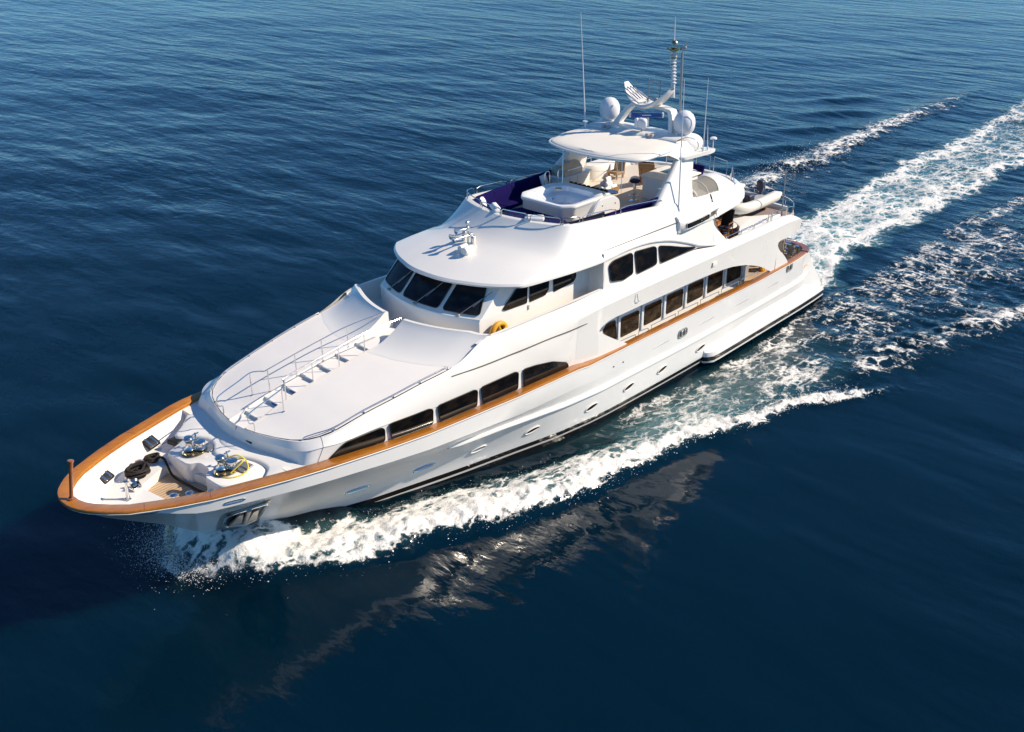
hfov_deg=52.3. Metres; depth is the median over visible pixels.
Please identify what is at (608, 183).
rolled towel
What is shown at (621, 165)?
wicker chair
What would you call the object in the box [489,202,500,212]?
folded towel
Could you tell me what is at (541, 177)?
pillow
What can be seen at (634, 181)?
bar stool
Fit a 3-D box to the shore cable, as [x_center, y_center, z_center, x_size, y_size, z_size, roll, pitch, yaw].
[-8.166,2.875,30.369,0.919,0.426,0.899,22,34,37]
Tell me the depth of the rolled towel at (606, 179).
43.66 m
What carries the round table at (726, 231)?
on the motor yacht
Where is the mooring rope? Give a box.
[124,452,205,492]
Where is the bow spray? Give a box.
[118,126,875,609]
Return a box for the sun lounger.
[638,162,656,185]
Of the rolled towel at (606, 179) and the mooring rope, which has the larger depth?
the rolled towel at (606, 179)
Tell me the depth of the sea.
43.02 m
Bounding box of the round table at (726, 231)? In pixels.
[718,223,736,232]
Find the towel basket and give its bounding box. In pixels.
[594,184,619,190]
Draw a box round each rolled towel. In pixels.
[603,176,610,181]
[604,181,611,186]
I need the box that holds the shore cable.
[221,454,248,478]
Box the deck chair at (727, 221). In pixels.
[716,209,734,238]
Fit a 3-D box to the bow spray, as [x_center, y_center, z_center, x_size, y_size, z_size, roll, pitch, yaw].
[9.972,-4.031,50.801,19.395,1.872,61.547,17,31,30]
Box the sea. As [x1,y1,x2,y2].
[0,0,1023,731]
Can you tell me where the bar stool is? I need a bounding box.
[629,178,639,202]
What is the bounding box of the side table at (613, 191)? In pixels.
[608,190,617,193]
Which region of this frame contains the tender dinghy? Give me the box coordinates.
[711,179,781,216]
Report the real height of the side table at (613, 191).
0.420 m
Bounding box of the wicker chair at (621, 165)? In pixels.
[608,161,625,179]
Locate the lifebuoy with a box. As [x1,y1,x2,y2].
[489,320,507,333]
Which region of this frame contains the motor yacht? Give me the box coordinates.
[57,17,822,533]
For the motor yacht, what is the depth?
36.41 m
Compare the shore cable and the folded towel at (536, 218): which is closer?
the shore cable
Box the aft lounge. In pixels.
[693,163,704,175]
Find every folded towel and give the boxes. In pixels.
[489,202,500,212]
[524,214,543,220]
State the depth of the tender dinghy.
47.60 m
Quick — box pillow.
[539,173,548,185]

